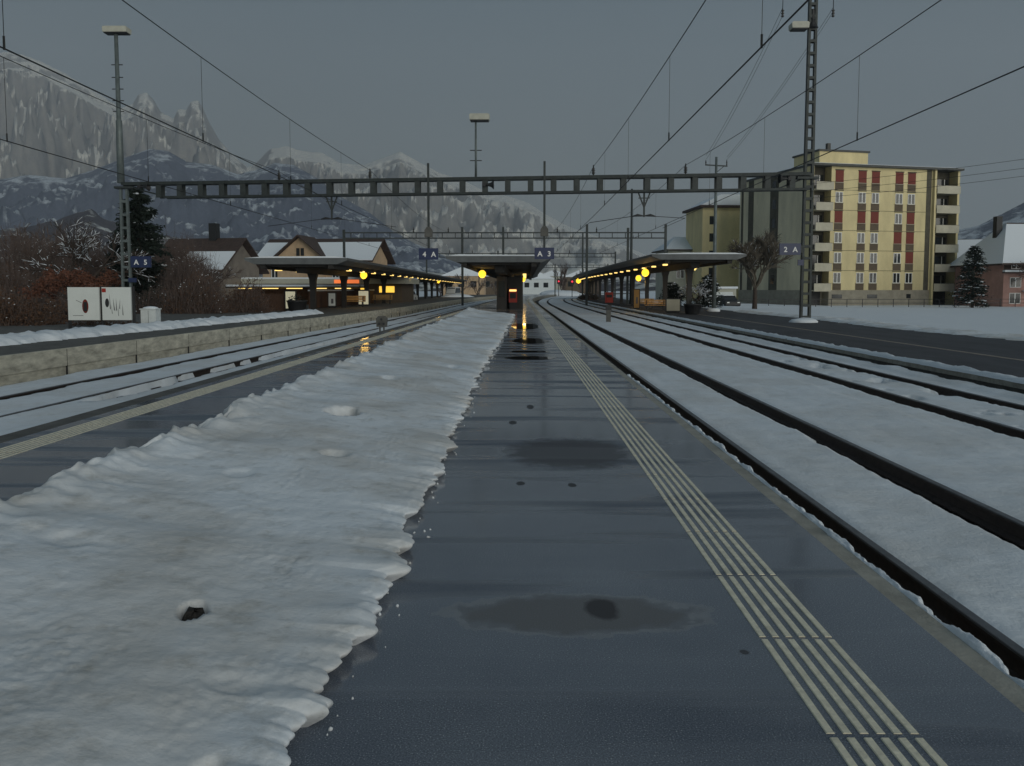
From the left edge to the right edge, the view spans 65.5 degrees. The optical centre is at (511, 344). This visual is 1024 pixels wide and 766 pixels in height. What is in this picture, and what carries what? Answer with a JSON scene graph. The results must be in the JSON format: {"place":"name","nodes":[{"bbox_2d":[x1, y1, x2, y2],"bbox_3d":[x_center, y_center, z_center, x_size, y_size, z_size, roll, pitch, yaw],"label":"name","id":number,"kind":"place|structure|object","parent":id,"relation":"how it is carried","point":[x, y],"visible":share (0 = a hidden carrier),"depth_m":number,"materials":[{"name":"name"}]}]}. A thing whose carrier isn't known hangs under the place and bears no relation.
{"place":"outdoors","nodes":[
{"label":"outdoors","id":0,"kind":"place"},
{"bbox_2d":[0,309,323,345],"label":"platform snow","id":1,"kind":"structure","parent":0,"point":[28,336],"depth_m":26.08,"materials":[{"name":"white snow"}]},
{"bbox_2d":[154,223,268,303],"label":"house","id":2,"kind":"structure","parent":0,"point":[233,252],"depth_m":82.02,"materials":[{"name":"tile"}]},
{"bbox_2d":[0,149,477,272],"bbox_3d":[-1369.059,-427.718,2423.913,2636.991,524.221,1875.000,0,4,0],"label":"mountain","id":3,"kind":"structure","parent":0,"point":[27,199],"depth_m":2297.27,"materials":[{"name":"white snow"}]},
{"bbox_2d":[0,295,496,355],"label":"side platform","id":4,"kind":"structure","parent":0,"point":[59,344],"depth_m":30.24,"materials":[{"name":"concrete"}]},
{"bbox_2d":[0,286,73,325],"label":"bush","id":5,"kind":"object","parent":4,"relation":"on","point":[12,312],"visible":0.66,"depth_m":31.64,"materials":[{"name":"brown plant"}]},
{"bbox_2d":[39,281,109,320],"bbox_3d":[-19.379,-1.704,36.081,3.925,2.675,2.934,0,4,0],"label":"bush","id":6,"kind":"object","parent":4,"relation":"on","point":[64,308],"visible":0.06,"depth_m":35.56,"materials":[{"name":"brown plant"}]},
{"bbox_2d":[67,286,135,328],"bbox_3d":[-14.806,-1.096,28.718,2.360,2.020,0.172,0,4,-3],"label":"poster board","id":7,"kind":"object","parent":4,"relation":"on","point":[117,303],"visible":0.91,"depth_m":28.62,"materials":[{"name":"metal"}]},
{"bbox_2d":[139,306,161,322],"bbox_3d":[-13.379,-0.982,29.505,0.620,0.883,0.460,0,4,0],"label":"control cabinet","id":8,"kind":"object","parent":4,"relation":"on","point":[149,314],"visible":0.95,"depth_m":29.30,"materials":[{"name":"metal"}]},
{"bbox_2d":[0,296,496,375],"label":"side platform wall","id":9,"kind":"structure","parent":4,"relation":"attached to","point":[27,362],"depth_m":23.64,"materials":[{"name":"concrete"}]},
{"bbox_2d":[0,298,496,385],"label":"side platform wall","id":10,"kind":"structure","parent":4,"relation":"attached to","point":[10,379],"depth_m":23.54,"materials":[{"name":"concrete"}]},
{"bbox_2d":[226,285,363,304],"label":"shelter","id":11,"kind":"object","parent":4,"relation":"on","point":[302,290],"visible":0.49,"depth_m":71.25,"materials":[{"name":"metal"}]},
{"bbox_2d":[286,293,307,310],"bbox_3d":[-13.232,-2.608,49.038,1.280,1.202,1.280,0,4,0],"label":"planter","id":12,"kind":"object","parent":4,"relation":"on","point":[297,303],"visible":0.96,"depth_m":48.62,"materials":[{"name":"metal"}]},
{"bbox_2d":[258,235,395,276],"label":"station building","id":13,"kind":"structure","parent":4,"relation":"on","point":[299,245],"depth_m":99.72,"materials":[{"name":"tile"}]},
{"bbox_2d":[241,277,418,302],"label":"station annexe","id":14,"kind":"structure","parent":4,"relation":"on","point":[400,289],"depth_m":82.69,"materials":[{"name":"white"}]},
{"bbox_2d":[328,292,336,307],"bbox_3d":[-13.452,-3.331,59.605,0.640,1.170,0.220,0,4,0],"label":"advert panel","id":15,"kind":"object","parent":4,"relation":"on","point":[332,299],"visible":1,"depth_m":59.51,"materials":[{"name":"metal"}]},
{"bbox_2d":[308,289,373,307],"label":"underpass wall","id":16,"kind":"structure","parent":4,"relation":"on","point":[322,298],"depth_m":62.72,"materials":[{"name":"brown wood"}]},
{"bbox_2d":[244,256,466,309],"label":"platform canopy","id":17,"kind":"object","parent":4,"relation":"on","point":[314,267],"visible":0.83,"depth_m":53.02,"materials":[{"name":"metal"}]},
{"bbox_2d":[358,290,369,305],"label":"advert panel","id":18,"kind":"object","parent":4,"relation":"on","point":[366,293],"visible":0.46,"depth_m":65.47,"materials":[{"name":"metal"}]},
{"bbox_2d":[342,224,666,305],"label":"overhead gantry","id":19,"kind":"object","parent":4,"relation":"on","point":[559,237],"visible":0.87,"depth_m":91.31,"materials":[{"name":"metal"}]},
{"bbox_2d":[0,52,655,279],"bbox_3d":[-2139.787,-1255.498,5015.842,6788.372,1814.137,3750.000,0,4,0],"label":"mountain","id":20,"kind":"structure","parent":0,"point":[43,113],"depth_m":4411.82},
{"bbox_2d":[0,209,655,290],"bbox_3d":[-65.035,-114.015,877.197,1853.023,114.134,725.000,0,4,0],"label":"hill","id":21,"kind":"structure","parent":0,"point":[101,225],"depth_m":1028.75,"materials":[{"name":"white snow"}]},
{"bbox_2d":[0,0,1023,254],"label":"sky","id":22,"kind":"structure","parent":0,"point":[557,81],"materials":[{"name":"grey"}]},
{"bbox_2d":[415,291,1023,334],"bbox_3d":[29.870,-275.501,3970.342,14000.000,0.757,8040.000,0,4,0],"label":"ground","id":23,"kind":"structure","parent":0,"point":[994,319],"depth_m":68.83,"materials":[{"name":"white snow"}]},
{"bbox_2d":[0,259,66,316],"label":"bush","id":24,"kind":"object","parent":23,"relation":"on","point":[10,284],"visible":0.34,"depth_m":51.60,"materials":[{"name":"brown plant"}]},
{"bbox_2d":[0,218,70,265],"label":"bare tree","id":25,"kind":"object","parent":23,"relation":"on","point":[57,233],"visible":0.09,"depth_m":77.58,"materials":[{"name":"brown plant"}]},
{"bbox_2d":[0,222,72,297],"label":"bush","id":26,"kind":"object","parent":23,"relation":"on","point":[12,251],"visible":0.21,"depth_m":63.34,"materials":[{"name":"brown plant"}]},
{"bbox_2d":[0,220,77,266],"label":"bare tree","id":27,"kind":"object","parent":23,"relation":"on","point":[15,235],"visible":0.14,"depth_m":71.26,"materials":[{"name":"brown plant"}]},
{"bbox_2d":[0,234,102,268],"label":"bare tree","id":28,"kind":"object","parent":23,"relation":"on","point":[52,250],"visible":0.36,"depth_m":65.04,"materials":[{"name":"brown plant"}]},
{"bbox_2d":[17,264,120,305],"bbox_3d":[-25.689,-2.811,46.056,4.052,3.676,4.993,2,4,21],"label":"bush","id":29,"kind":"object","parent":23,"relation":"on","point":[51,282],"visible":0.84,"depth_m":45.38,"materials":[{"name":"brown plant"}]},
{"bbox_2d":[35,235,136,309],"bbox_3d":[-32.051,-5.268,60.141,8.530,6.434,6.010,0,4,0],"label":"bush","id":30,"kind":"object","parent":23,"relation":"on","point":[85,265],"visible":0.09,"depth_m":59.50,"materials":[{"name":"brown plant"}]},
{"bbox_2d":[20,217,156,286],"bbox_3d":[-28.415,-5.171,54.076,7.091,7.262,7.211,2,5,28],"label":"bare tree","id":31,"kind":"object","parent":23,"relation":"on","point":[84,243],"visible":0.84,"depth_m":53.00,"materials":[{"name":"brown plant"}]},
{"bbox_2d":[59,318,137,325],"bbox_3d":[-15.926,-0.589,31.188,4.094,1.302,2.174,0,4,0],"label":"bush","id":32,"kind":"object","parent":23,"relation":"on","point":[87,323],"visible":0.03,"depth_m":31.01,"materials":[{"name":"brown plant"}]},
{"bbox_2d":[107,188,173,305],"bbox_3d":[-27.529,-6.784,58.846,5.564,9.805,5.756,-3,5,-35],"label":"conifer","id":33,"kind":"object","parent":23,"relation":"on","point":[144,238],"visible":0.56,"depth_m":58.41,"materials":[{"name":"green plant"}]},
{"bbox_2d":[135,282,173,313],"bbox_3d":[-22.167,-2.563,49.167,4.849,2.564,2.942,0,4,0],"label":"bush","id":34,"kind":"object","parent":23,"relation":"on","point":[147,301],"visible":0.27,"depth_m":48.65,"materials":[{"name":"brown plant"}]},
{"bbox_2d":[138,246,230,303],"bbox_3d":[-23.734,-4.573,58.003,6.707,5.342,4.322,0,4,0],"label":"bush","id":35,"kind":"object","parent":23,"relation":"on","point":[171,277],"visible":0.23,"depth_m":57.51,"materials":[{"name":"brown plant"}]},
{"bbox_2d":[155,223,229,300],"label":"bush","id":36,"kind":"object","parent":23,"relation":"on","point":[179,247],"visible":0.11,"depth_m":66.66,"materials":[{"name":"brown plant"}]},
{"bbox_2d":[151,268,243,313],"bbox_3d":[-18.585,-2.845,46.572,5.060,3.488,3.348,0,4,0],"label":"bush","id":37,"kind":"object","parent":23,"relation":"on","point":[192,301],"visible":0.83,"depth_m":46.15,"materials":[{"name":"brown plant"}]},
{"bbox_2d":[171,255,245,290],"bbox_3d":[-24.745,-4.753,64.079,5.323,5.036,5.339,0,4,0],"label":"bare tree","id":38,"kind":"object","parent":23,"relation":"on","point":[225,275],"visible":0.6,"depth_m":64.22,"materials":[{"name":"brown plant"}]},
{"bbox_2d":[221,275,278,312],"bbox_3d":[-16.261,-2.796,48.538,4.123,3.117,3.167,0,4,0],"label":"bush","id":39,"kind":"object","parent":23,"relation":"on","point":[253,302],"visible":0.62,"depth_m":48.02,"materials":[{"name":"brown plant"}]},
{"bbox_2d":[255,294,300,310],"bbox_3d":[-15.307,-2.446,52.110,3.000,1.750,0.180,0,4,2],"label":"board fence","id":40,"kind":"object","parent":23,"relation":"on","point":[278,300],"visible":0.3,"depth_m":52.00,"materials":[{"name":"brown wood"}]},
{"bbox_2d":[441,267,486,294],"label":"house","id":41,"kind":"structure","parent":23,"relation":"on","point":[474,276],"depth_m":259.28,"materials":[{"name":"beige paint"}]},
{"bbox_2d":[114,0,834,317],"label":"overhead gantry","id":42,"kind":"object","parent":23,"relation":"on","point":[804,175],"visible":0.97,"depth_m":42.82,"materials":[{"name":"metal"}]},
{"bbox_2d":[102,26,131,183],"bbox_3d":[-22.349,-13.590,45.331,1.390,8.710,0.600,0,4,0],"label":"floodlight","id":43,"kind":"object","parent":42,"relation":"attached to","point":[115,31],"visible":0.98,"depth_m":45.23,"materials":[{"name":"metal"}]},
{"bbox_2d":[128,256,151,281],"bbox_3d":[-21.393,-4.330,45.791,1.325,1.490,0.160,0,4,0],"label":"platform sign","id":44,"kind":"object","parent":42,"relation":"attached to","point":[140,261],"visible":1,"depth_m":45.69,"materials":[{"name":"metal"}]},
{"bbox_2d":[0,56,399,253],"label":"overhead line","id":45,"kind":"object","parent":42,"relation":"hanging from","point":[6,140],"visible":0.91,"depth_m":27.83,"materials":[{"name":"black metal"}]},
{"bbox_2d":[0,0,445,253],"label":"overhead line","id":46,"kind":"object","parent":42,"relation":"hanging from","point":[4,48],"visible":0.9,"depth_m":20.53,"materials":[{"name":"black metal"}]},
{"bbox_2d":[419,163,437,259],"bbox_3d":[-4.570,-7.270,43.547,1.060,5.230,0.310,0,4,0],"label":"platform sign","id":47,"kind":"object","parent":42,"relation":"hanging from","point":[428,253],"visible":1,"depth_m":43.55,"materials":[{"name":"metal"}]},
{"bbox_2d":[469,113,489,176],"bbox_3d":[-1.760,-10.797,43.380,1.100,3.410,0.600,0,4,0],"label":"floodlight","id":48,"kind":"object","parent":42,"relation":"attached to","point":[479,117],"visible":1,"depth_m":43.05,"materials":[{"name":"metal"}]},
{"bbox_2d":[534,161,553,258],"bbox_3d":[1.745,-7.224,42.883,1.060,5.230,0.310,0,4,0],"label":"platform sign","id":49,"kind":"object","parent":42,"relation":"hanging from","point":[543,253],"visible":1,"depth_m":42.88,"materials":[{"name":"metal"}]},
{"bbox_2d":[554,0,808,250],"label":"overhead line","id":50,"kind":"object","parent":42,"relation":"hanging from","point":[788,19],"visible":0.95,"depth_m":19.01,"materials":[{"name":"black metal"}]},
{"bbox_2d":[779,243,803,264],"bbox_3d":[14.651,-4.731,41.783,1.270,1.150,0.160,0,4,0],"label":"platform sign","id":51,"kind":"object","parent":42,"relation":"attached to","point":[791,248],"visible":1,"depth_m":41.70,"materials":[{"name":"metal"}]},
{"bbox_2d":[788,21,809,31],"bbox_3d":[14.822,-16.425,41.144,0.890,0.370,0.600,0,4,0],"label":"floodlight","id":52,"kind":"object","parent":42,"relation":"attached to","point":[798,26],"visible":1,"depth_m":40.85,"materials":[{"name":"metal"}]},
{"bbox_2d":[596,0,1023,254],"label":"overhead line","id":53,"kind":"object","parent":42,"relation":"hanging from","point":[857,139],"visible":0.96,"depth_m":21.05,"materials":[{"name":"black metal"}]},
{"bbox_2d":[486,275,496,294],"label":"house","id":54,"kind":"structure","parent":23,"relation":"on","point":[489,291],"depth_m":299.24,"materials":[{"name":"paint"}]},
{"bbox_2d":[0,294,1023,765],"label":"island platform","id":55,"kind":"structure","parent":23,"relation":"on","point":[558,594],"depth_m":3.70,"materials":[{"name":"asphalt"}]},
{"bbox_2d":[0,302,491,458],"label":"tactile paving","id":56,"kind":"structure","parent":55,"relation":"on","point":[213,388],"depth_m":10.38,"materials":[{"name":"paint"}]},
{"bbox_2d":[0,307,514,765],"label":"snow bank","id":57,"kind":"structure","parent":55,"relation":"on","point":[269,535],"depth_m":3.93,"materials":[{"name":"white snow"}]},
{"bbox_2d":[181,607,204,620],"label":"dirt","id":58,"kind":"structure","parent":57,"relation":"on","point":[191,613],"depth_m":3.40,"materials":[{"name":"black soil"}]},
{"bbox_2d":[0,294,545,442],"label":"island platform kerb","id":59,"kind":"structure","parent":55,"relation":"on","point":[38,428],"depth_m":11.41,"materials":[{"name":"concrete"}]},
{"bbox_2d":[446,254,550,279],"bbox_3d":[-0.126,-6.145,83.780,6.542,3.612,72.088,0,4,1],"label":"platform canopy","id":60,"kind":"object","parent":55,"relation":"on","point":[529,267],"visible":0.73,"depth_m":48.14,"materials":[{"name":"metal"}]},
{"bbox_2d":[497,276,522,308],"bbox_3d":[-0.108,-4.269,65.354,1.960,2.440,13.020,0,4,0],"label":"platform kiosk","id":61,"kind":"object","parent":55,"relation":"on","point":[505,284],"visible":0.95,"depth_m":58.95,"materials":[{"name":"metal"}]},
{"bbox_2d":[509,289,516,308],"bbox_3d":[0.074,-3.477,60.396,0.620,1.550,0.620,0,4,0],"label":"ticket machine","id":62,"kind":"object","parent":55,"relation":"on","point":[512,296],"visible":0.97,"depth_m":60.10,"materials":[{"name":"red paint"}]},
{"bbox_2d":[513,338,548,343],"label":"puddle","id":63,"kind":"object","parent":55,"relation":"on","point":[529,340],"visible":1,"depth_m":23.48,"materials":[{"name":"liquid"}]},
{"bbox_2d":[506,356,557,359],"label":"puddle","id":64,"kind":"object","parent":55,"relation":"on","point":[528,358],"visible":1,"depth_m":17.66,"materials":[{"name":"liquid"}]},
{"bbox_2d":[526,298,947,765],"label":"tactile paving","id":65,"kind":"structure","parent":55,"relation":"on","point":[877,729],"depth_m":3.62,"materials":[{"name":"paint"}]},
{"bbox_2d":[532,294,1023,711],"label":"island platform kerb","id":66,"kind":"structure","parent":55,"relation":"on","point":[1006,686],"depth_m":4.20,"materials":[{"name":"concrete"}]},
{"bbox_2d":[426,233,615,298],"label":"overhead gantry","id":67,"kind":"object","parent":23,"relation":"on","point":[498,253],"visible":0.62,"depth_m":139.17,"materials":[{"name":"metal"}]},
{"bbox_2d":[523,273,554,294],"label":"house","id":68,"kind":"structure","parent":23,"relation":"on","point":[540,283],"depth_m":328.99,"materials":[{"name":"paint"}]},
{"bbox_2d":[478,264,607,295],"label":"overhead gantry","id":69,"kind":"object","parent":23,"relation":"on","point":[555,267],"visible":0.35,"depth_m":203.99,"materials":[{"name":"metal"}]},
{"bbox_2d":[562,269,598,293],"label":"house","id":70,"kind":"structure","parent":23,"relation":"on","point":[574,287],"depth_m":348.84,"materials":[{"name":"beige paint"}]},
{"bbox_2d":[654,282,685,306],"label":"conifer","id":71,"kind":"object","parent":23,"relation":"on","point":[673,290],"visible":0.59,"depth_m":79.27,"materials":[{"name":"green plant"}]},
{"bbox_2d":[651,237,692,300],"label":"house","id":72,"kind":"structure","parent":23,"relation":"on","point":[678,245],"depth_m":141.66,"materials":[{"name":"tile"}]},
{"bbox_2d":[692,273,723,307],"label":"conifer","id":73,"kind":"object","parent":23,"relation":"on","point":[704,300],"visible":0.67,"depth_m":77.18,"materials":[{"name":"green plant"}]},
{"bbox_2d":[682,194,739,300],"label":"apartment block","id":74,"kind":"structure","parent":23,"relation":"on","point":[699,229],"depth_m":135.14,"materials":[{"name":"paint"}]},
{"bbox_2d":[716,287,737,295],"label":"garage","id":75,"kind":"structure","parent":23,"relation":"on","point":[727,291],"depth_m":95.58,"materials":[{"name":"paint"}]},
{"bbox_2d":[718,295,740,305],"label":"parked car","id":76,"kind":"object","parent":23,"relation":"on","point":[729,300],"visible":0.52,"depth_m":90.91,"materials":[{"name":"metal"}]},
{"bbox_2d":[724,228,792,308],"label":"bare tree","id":77,"kind":"object","parent":23,"relation":"on","point":[765,249],"visible":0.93,"depth_m":73.56,"materials":[{"name":"brown plant"}]},
{"bbox_2d":[535,293,1023,647],"bbox_3d":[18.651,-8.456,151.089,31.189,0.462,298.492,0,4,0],"label":"track snow","id":78,"kind":"structure","parent":23,"relation":"on","point":[977,571],"depth_m":10.57,"materials":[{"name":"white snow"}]},
{"bbox_2d":[543,290,581,295],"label":"snow heap","id":79,"kind":"object","parent":78,"relation":"on","point":[567,293],"visible":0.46,"depth_m":225.68,"materials":[{"name":"white snow"}]},
{"bbox_2d":[538,296,1023,679],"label":"rail","id":80,"kind":"object","parent":78,"relation":"on","point":[944,607],"visible":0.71,"depth_m":6.08,"materials":[{"name":"metal"}]},
{"bbox_2d":[548,296,1023,547],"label":"rail","id":81,"kind":"object","parent":78,"relation":"on","point":[999,523],"visible":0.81,"depth_m":9.33,"materials":[{"name":"metal"}]},
{"bbox_2d":[564,296,1023,438],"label":"rail","id":82,"kind":"object","parent":78,"relation":"on","point":[996,427],"visible":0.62,"depth_m":15.47,"materials":[{"name":"metal"}]},
{"bbox_2d":[572,298,1023,410],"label":"rail","id":83,"kind":"object","parent":78,"relation":"on","point":[941,390],"visible":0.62,"depth_m":18.53,"materials":[{"name":"metal"}]},
{"bbox_2d":[584,295,1023,377],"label":"platform","id":84,"kind":"structure","parent":23,"relation":"on","point":[1000,347],"depth_m":27.77,"materials":[{"name":"concrete"}]},
{"bbox_2d":[629,189,632,303],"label":"line pole","id":85,"kind":"object","parent":84,"relation":"on","point":[631,240],"visible":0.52,"depth_m":91.19,"materials":[{"name":"metal"}]},
{"bbox_2d":[633,289,639,309],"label":"advert panel","id":86,"kind":"object","parent":84,"relation":"on","point":[636,299],"visible":0.95,"depth_m":67.81,"materials":[{"name":"metal"}]},
{"bbox_2d":[572,252,746,309],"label":"platform canopy","id":87,"kind":"object","parent":84,"relation":"on","point":[664,264],"visible":0.83,"depth_m":63.51,"materials":[{"name":"metal"}]},
{"bbox_2d":[665,298,680,312],"bbox_3d":[11.789,-2.852,58.349,1.090,1.070,0.215,0,4,0],"label":"advert panel","id":88,"kind":"object","parent":84,"relation":"on","point":[672,305],"visible":1,"depth_m":58.24,"materials":[{"name":"metal"}]},
{"bbox_2d":[683,299,701,313],"bbox_3d":[12.567,-2.683,55.455,1.280,1.136,1.280,0,4,0],"label":"planter","id":89,"kind":"object","parent":84,"relation":"on","point":[694,308],"visible":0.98,"depth_m":55.03,"materials":[{"name":"metal"}]},
{"bbox_2d":[678,283,711,301],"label":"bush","id":90,"kind":"object","parent":89,"relation":"in","point":[704,293],"visible":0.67,"depth_m":75.63,"materials":[{"name":"plant"}]},
{"bbox_2d":[705,157,727,311],"bbox_3d":[15.665,-8.389,61.449,1.394,12.016,1.128,-3,5,-38],"label":"line pole","id":91,"kind":"object","parent":84,"relation":"on","point":[714,308],"visible":0.84,"depth_m":61.38,"materials":[{"name":"metal"}]},
{"bbox_2d":[577,296,1023,389],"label":"platform kerb","id":92,"kind":"structure","parent":84,"relation":"attached to","point":[978,378],"depth_m":21.03,"materials":[{"name":"concrete"}]},
{"bbox_2d":[583,300,1023,383],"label":"kerb snow","id":93,"kind":"structure","parent":92,"relation":"on","point":[1000,376],"depth_m":20.95,"materials":[{"name":"white snow"}]},
{"bbox_2d":[577,299,1023,393],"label":"platform wall","id":94,"kind":"structure","parent":84,"relation":"on","point":[986,384],"depth_m":21.02,"materials":[{"name":"concrete"}]},
{"bbox_2d":[597,299,1023,360],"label":"painted line","id":95,"kind":"object","parent":84,"relation":"on","point":[871,338],"visible":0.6,"depth_m":26.63,"materials":[{"name":"white paint"}]},
{"bbox_2d":[733,310,1023,340],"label":"platform snow","id":96,"kind":"structure","parent":84,"relation":"on","point":[977,333],"depth_m":35.14,"materials":[{"name":"white snow"}]},
{"bbox_2d":[738,143,964,305],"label":"apartment block","id":97,"kind":"structure","parent":23,"relation":"on","point":[901,246],"depth_m":112.10,"materials":[{"name":"paint"}]},
{"bbox_2d":[932,291,944,304],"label":"garage door","id":98,"kind":"structure","parent":97,"relation":"in","point":[937,295],"depth_m":116.00,"materials":[{"name":"metal"}]},
{"bbox_2d":[737,299,1015,306],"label":"railing","id":99,"kind":"object","parent":23,"relation":"on","point":[768,303],"visible":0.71,"depth_m":98.97,"materials":[{"name":"metal"}]},
{"bbox_2d":[946,245,993,307],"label":"conifer","id":100,"kind":"object","parent":23,"relation":"on","point":[976,254],"visible":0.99,"depth_m":96.90,"materials":[{"name":"green plant"}]},
{"bbox_2d":[957,239,982,257],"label":"house","id":101,"kind":"structure","parent":23,"relation":"on","point":[964,245],"depth_m":126.44,"materials":[{"name":"tile"}]},
{"bbox_2d":[950,216,1023,306],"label":"house","id":102,"kind":"structure","parent":23,"relation":"on","point":[1001,245],"depth_m":105.01,"materials":[{"name":"paint"}]},
{"bbox_2d":[627,374,1023,688],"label":"kerb snow","id":103,"kind":"structure","parent":0,"point":[979,647],"depth_m":4.26,"materials":[{"name":"white snow"}]},
{"bbox_2d":[958,203,1023,238],"bbox_3d":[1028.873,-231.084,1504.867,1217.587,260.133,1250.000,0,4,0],"label":"hill","id":104,"kind":"structure","parent":0,"point":[1012,215],"depth_m":1790.30,"materials":[{"name":"white snow"}]},
{"label":"track bed","id":105,"kind":"structure","parent":0,"visible":0},
{"bbox_2d":[0,302,483,416],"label":"rail","id":106,"kind":"object","parent":105,"relation":"on","point":[199,372],"visible":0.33,"depth_m":19.24,"materials":[{"name":"metal"}]},
{"bbox_2d":[0,299,495,399],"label":"rail","id":107,"kind":"object","parent":105,"relation":"on","point":[89,380],"visible":0.37,"depth_m":20.00,"materials":[{"name":"metal"}]},
{"bbox_2d":[0,299,496,435],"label":"track snow","id":108,"kind":"structure","parent":105,"relation":"on","point":[22,421],"depth_m":17.86,"materials":[{"name":"white snow"}]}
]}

